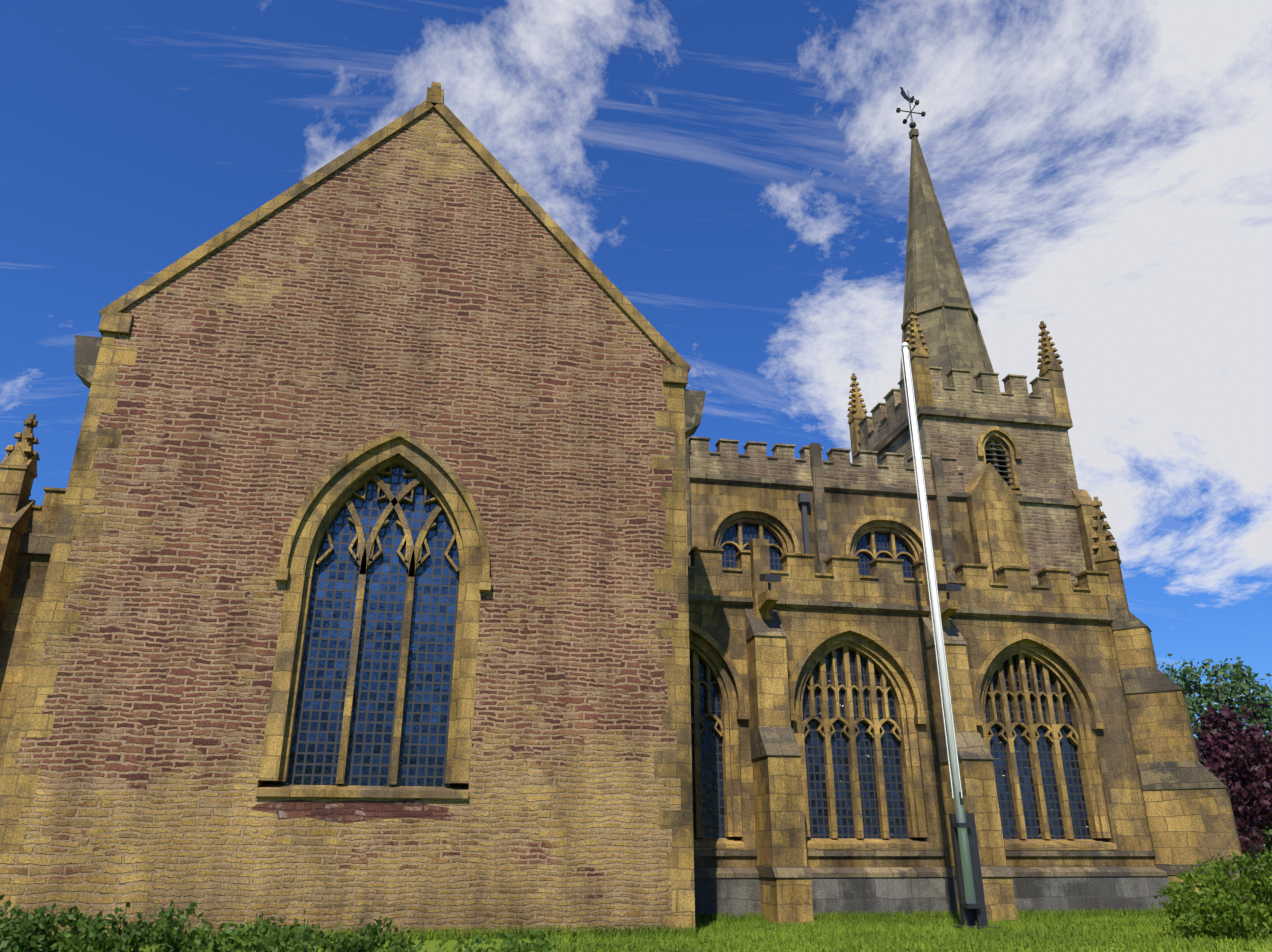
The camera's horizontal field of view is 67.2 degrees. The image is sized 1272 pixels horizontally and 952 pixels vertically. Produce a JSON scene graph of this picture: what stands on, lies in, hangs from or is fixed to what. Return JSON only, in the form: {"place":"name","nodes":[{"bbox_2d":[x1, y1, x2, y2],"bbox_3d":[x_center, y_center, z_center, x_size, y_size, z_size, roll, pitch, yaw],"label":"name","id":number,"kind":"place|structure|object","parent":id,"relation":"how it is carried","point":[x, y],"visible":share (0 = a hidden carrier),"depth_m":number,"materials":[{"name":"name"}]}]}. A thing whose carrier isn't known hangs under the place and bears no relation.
{"place":"outdoors","nodes":[
{"label":"outdoors","id":0,"kind":"place"},
{"bbox_2d":[0,554,50,768],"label":"aisle wall","id":1,"kind":"structure","parent":0,"point":[18,624],"depth_m":16.36,"materials":[{"name":"beige stone"}]},
{"bbox_2d":[0,414,39,632],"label":"pinnacle","id":2,"kind":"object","parent":1,"relation":"attached to","point":[18,470],"depth_m":16.87,"materials":[{"name":"beige stone"}]},
{"bbox_2d":[18,533,55,555],"bbox_3d":[-13.286,1.026,16.424,8.900,0.360,0.200,4,-22,-10],"label":"aisle moulding","id":3,"kind":"object","parent":1,"relation":"attached to","point":[35,544],"depth_m":16.83,"materials":[{"name":"beige stone"}]},
{"bbox_2d":[26,487,66,534],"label":"aisle parapet","id":4,"kind":"structure","parent":1,"relation":"on","point":[44,518],"depth_m":17.11,"materials":[{"name":"beige stone"}]},
{"bbox_2d":[0,109,694,938],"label":"gable wall","id":5,"kind":"structure","parent":0,"point":[436,287],"depth_m":15.01,"materials":[{"name":"brown brick"}]},
{"bbox_2d":[74,335,705,438],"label":"transept eaves cornice","id":6,"kind":"structure","parent":5,"relation":"attached to","point":[87,348],"depth_m":15.48,"materials":[{"name":"beige stone"}]},
{"bbox_2d":[0,0,1271,737],"label":"sky","id":7,"kind":"structure","parent":0,"point":[1100,171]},
{"bbox_2d":[46,894,1271,951],"bbox_3d":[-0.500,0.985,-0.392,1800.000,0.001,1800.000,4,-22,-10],"label":"lawn","id":8,"kind":"structure","parent":0,"point":[428,946],"depth_m":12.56,"materials":[{"name":"green plant"}]},
{"bbox_2d":[0,894,556,951],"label":"bed plant leaves","id":9,"kind":"object","parent":8,"relation":"on","point":[27,932],"visible":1,"depth_m":9.70,"materials":[{"name":"green plant"}]},
{"bbox_2d":[949,792,999,929],"bbox_3d":[5.371,6.199,15.481,0.560,2.050,0.440,4,-22,-10],"label":"flagpole bracket","id":10,"kind":"object","parent":8,"relation":"on","point":[971,915],"visible":0.67,"depth_m":15.37,"materials":[{"name":"black metal"}]},
{"bbox_2d":[901,342,975,903],"bbox_3d":[5.320,2.106,17.055,0.160,10.220,0.160,4,-22,-10],"label":"flagpole","id":11,"kind":"object","parent":10,"relation":"attached to","point":[968,882],"visible":0.92,"depth_m":16.49,"materials":[{"name":"white metal"}]},
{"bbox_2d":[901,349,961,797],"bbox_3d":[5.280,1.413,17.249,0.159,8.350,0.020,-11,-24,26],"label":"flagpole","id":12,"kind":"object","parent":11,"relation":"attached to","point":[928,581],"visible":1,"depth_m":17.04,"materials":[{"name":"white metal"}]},
{"bbox_2d":[877,415,1085,586],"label":"tower wall","id":13,"kind":"structure","parent":8,"relation":"on","point":[1046,469],"depth_m":27.90,"materials":[{"name":"beige stone"}]},
{"bbox_2d":[900,128,993,379],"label":"spire ribs","id":14,"kind":"object","parent":13,"relation":"on","point":[914,133],"visible":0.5,"depth_m":32.31,"materials":[{"name":"beige stone"}]},
{"bbox_2d":[896,87,925,128],"bbox_3d":[10.250,-13.608,35.689,0.877,2.000,0.894,-14,-26,31],"label":"weathervane","id":15,"kind":"object","parent":14,"relation":"on","point":[912,124],"visible":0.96,"depth_m":35.71,"materials":[{"name":"metal"}]},
{"bbox_2d":[902,136,991,389],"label":"spire","id":16,"kind":"structure","parent":13,"relation":"on","point":[965,350],"depth_m":31.90,"materials":[{"name":"stone"}]},
{"bbox_2d":[858,366,1055,450],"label":"tower battlements","id":17,"kind":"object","parent":13,"relation":"on","point":[883,421],"depth_m":28.93,"materials":[{"name":"beige stone"}]},
{"bbox_2d":[847,307,1070,462],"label":"pinnacles","id":18,"kind":"object","parent":13,"relation":"on","point":[1050,367],"visible":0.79,"depth_m":29.26,"materials":[{"name":"beige stone"}]},
{"bbox_2d":[872,406,1075,505],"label":"tower strings","id":19,"kind":"object","parent":13,"relation":"attached to","point":[892,436],"visible":0.14,"depth_m":28.37},
{"bbox_2d":[976,426,1021,494],"bbox_3d":[10.570,-0.398,28.142,1.380,2.110,0.610,4,-22,-10],"label":"window surround","id":20,"kind":"object","parent":13,"relation":"on","point":[1005,440],"visible":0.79,"depth_m":28.17,"materials":[{"name":"beige stone"}]},
{"bbox_2d":[986,444,1002,477],"bbox_3d":[10.521,-0.268,28.360,0.820,1.690,0.001,4,-22,-10],"label":"belfry opening","id":21,"kind":"object","parent":20,"relation":"attached to","point":[988,461],"depth_m":28.46,"materials":[{"name":"black paint"}]},
{"bbox_2d":[984,438,1013,488],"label":"louvers","id":22,"kind":"object","parent":20,"relation":"attached to","point":[999,460],"visible":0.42,"depth_m":28.11,"materials":[{"name":"grey wood"}]},
{"bbox_2d":[965,462,1097,584],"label":"buttresses","id":23,"kind":"object","parent":13,"relation":"attached to","point":[996,527],"visible":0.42,"depth_m":26.25,"materials":[{"name":"beige stone"}]},
{"bbox_2d":[747,538,1253,924],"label":"buttresses","id":24,"kind":"structure","parent":8,"relation":"on","point":[1186,826],"depth_m":18.33,"materials":[{"name":"beige stone"}]},
{"bbox_2d":[759,574,960,599],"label":"floodlights","id":25,"kind":"object","parent":24,"relation":"on","point":[768,578],"visible":0.83,"depth_m":19.10,"materials":[{"name":"black paint"}]},
{"bbox_2d":[745,594,1242,877],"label":"buttress weatherings","id":26,"kind":"object","parent":24,"relation":"attached to","point":[764,741],"visible":0.69,"depth_m":18.72,"materials":[{"name":"beige stone"}]},
{"bbox_2d":[1091,497,1128,609],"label":"aisle pinnacles","id":27,"kind":"object","parent":24,"relation":"on","point":[1104,548],"visible":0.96,"depth_m":21.05,"materials":[{"name":"beige stone"}]},
{"bbox_2d":[1151,851,1271,938],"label":"shrub","id":28,"kind":"object","parent":8,"relation":"on","point":[1227,910],"depth_m":13.49,"materials":[{"name":"green plant"}]},
{"bbox_2d":[1157,653,1271,850],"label":"willow tree","id":29,"kind":"object","parent":8,"relation":"on","point":[1208,694],"depth_m":38.53,"materials":[{"name":"green plant"}]},
{"bbox_2d":[1194,701,1271,865],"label":"copper tree","id":30,"kind":"object","parent":8,"relation":"on","point":[1226,756],"depth_m":32.10,"materials":[{"name":"purple plant"}]},
{"bbox_2d":[1256,785,1271,866],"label":"treeline leaves","id":31,"kind":"object","parent":8,"relation":"on","point":[1266,846],"visible":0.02,"depth_m":47.07,"materials":[{"name":"green plant"}]},
{"bbox_3d":[-5.431,4.959,22.103,9.700,9.250,14.200,4,-22,-10],"label":"transept","id":32,"kind":"object","parent":8,"relation":"on","visible":0},
{"bbox_2d":[0,82,694,930],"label":"gable dressings","id":33,"kind":"structure","parent":32,"relation":"attached to","point":[18,786],"depth_m":15.18,"materials":[{"name":"beige stone"}]},
{"bbox_2d":[251,798,453,822],"bbox_3d":[-4.036,4.794,13.714,2.826,0.356,0.054,4,-22,-10],"label":"exposed brick patch","id":34,"kind":"object","parent":32,"relation":"attached to","point":[347,811],"visible":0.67,"depth_m":13.69,"materials":[{"name":"red brick"}]},
{"bbox_2d":[255,430,490,798],"bbox_3d":[-3.959,2.028,15.047,3.260,5.780,0.660,4,-22,-10],"label":"window surround","id":35,"kind":"object","parent":32,"relation":"attached to","point":[338,486],"visible":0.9,"depth_m":14.94,"materials":[{"name":"beige stone"}]},
{"bbox_2d":[281,465,459,786],"bbox_3d":[-3.974,2.159,15.080,2.420,5.220,0.001,4,-22,-10],"label":"gable window glass","id":36,"kind":"object","parent":35,"relation":"in","point":[315,748],"visible":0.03,"depth_m":14.83,"materials":[{"name":"blue glass"}]},
{"bbox_2d":[690,481,974,572],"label":"clerestory wall","id":37,"kind":"structure","parent":32,"relation":"attached to","point":[712,503],"depth_m":25.39,"materials":[{"name":"beige stone"}]},
{"bbox_2d":[720,524,781,570],"bbox_3d":[2.979,2.024,24.930,1.880,1.795,0.001,4,-22,-10],"label":"window glass","id":38,"kind":"object","parent":37,"relation":"in","point":[749,533],"visible":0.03,"depth_m":25.02,"materials":[{"name":"blue glass"}]},
{"bbox_2d":[707,506,800,555],"bbox_3d":[3.004,1.931,24.830,2.480,2.234,0.560,4,-22,-10],"label":"clerestory window frame","id":39,"kind":"object","parent":37,"relation":"attached to","point":[761,518],"visible":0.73,"depth_m":25.00,"materials":[{"name":"beige stone"}]},
{"bbox_2d":[797,493,809,553],"bbox_3d":[4.444,2.164,24.721,0.280,3.620,0.200,4,-22,-10],"label":"downpipe","id":40,"kind":"object","parent":37,"relation":"attached to","point":[803,499],"visible":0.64,"depth_m":25.14,"materials":[{"name":"grey metal"}]},
{"bbox_2d":[685,437,967,580],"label":"clerestory mouldings","id":41,"kind":"object","parent":37,"relation":"attached to","point":[817,485],"visible":0.33,"depth_m":25.56,"materials":[{"name":"beige stone"}]},
{"bbox_2d":[689,436,964,491],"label":"battlemented parapet","id":42,"kind":"structure","parent":37,"relation":"on","point":[783,462],"depth_m":25.91,"materials":[{"name":"beige stone"}]},
{"bbox_2d":[855,532,913,577],"bbox_3d":[6.611,2.286,25.589,1.880,1.795,0.001,4,-22,-10],"label":"window glass","id":43,"kind":"object","parent":37,"relation":"in","point":[882,542],"visible":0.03,"depth_m":25.69,"materials":[{"name":"blue glass"}]},
{"bbox_2d":[844,515,925,563],"bbox_3d":[6.636,2.193,25.489,2.480,2.234,0.560,4,-22,-10],"label":"clerestory window frame","id":44,"kind":"object","parent":37,"relation":"attached to","point":[892,526],"visible":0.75,"depth_m":25.66,"materials":[{"name":"beige stone"}]},
{"bbox_2d":[689,604,1155,867],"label":"aisle wall","id":45,"kind":"structure","parent":0,"point":[1089,650],"depth_m":19.11,"materials":[{"name":"beige stone"}]},
{"bbox_2d":[689,650,728,837],"bbox_3d":[0.634,4.900,18.182,2.220,3.760,0.001,4,-22,-10],"label":"window glass","id":46,"kind":"object","parent":45,"relation":"in","point":[713,821],"depth_m":18.09,"materials":[{"name":"blue glass"}]},
{"bbox_2d":[689,622,747,849],"bbox_3d":[0.662,4.792,18.072,2.860,4.220,0.610,4,-22,-10],"label":"arched window frame","id":47,"kind":"object","parent":45,"relation":"attached to","point":[708,649],"visible":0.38,"depth_m":18.23,"materials":[{"name":"beige stone"}]},
{"bbox_2d":[802,648,912,838],"bbox_3d":[4.217,5.159,18.832,2.220,3.760,0.001,4,-22,-10],"label":"window glass","id":48,"kind":"object","parent":45,"relation":"in","point":[893,783],"depth_m":18.62,"materials":[{"name":"blue glass"}]},
{"bbox_2d":[788,625,931,849],"bbox_3d":[4.244,5.051,18.722,2.860,4.220,0.610,4,-22,-10],"label":"arched window frame","id":49,"kind":"object","parent":45,"relation":"attached to","point":[844,639],"visible":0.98,"depth_m":18.80,"materials":[{"name":"beige stone"}]},
{"bbox_2d":[688,547,1110,614],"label":"aisle parapet","id":50,"kind":"structure","parent":45,"relation":"on","point":[886,582],"depth_m":19.87,"materials":[{"name":"beige stone"}]},
{"bbox_2d":[688,594,1167,877],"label":"string courses","id":51,"kind":"object","parent":45,"relation":"attached to","point":[820,872],"visible":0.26,"depth_m":18.38,"materials":[{"name":"beige stone"}]},
{"bbox_2d":[985,655,1094,838],"bbox_3d":[8.044,5.436,19.527,2.220,3.760,0.001,4,-22,-10],"label":"window tracery","id":52,"kind":"object","parent":45,"relation":"in","point":[1077,804],"depth_m":19.30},
{"bbox_2d":[972,633,1116,849],"bbox_3d":[8.072,5.327,19.417,2.860,4.220,0.610,4,-22,-10],"label":"arched window frame","id":53,"kind":"object","parent":45,"relation":"attached to","point":[1080,735],"visible":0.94,"depth_m":19.52,"materials":[{"name":"beige stone"}]},
{"bbox_2d":[694,876,1169,918],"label":"wall plinth","id":54,"kind":"structure","parent":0,"point":[729,896],"depth_m":17.52,"materials":[{"name":"grey stone"}]}
]}

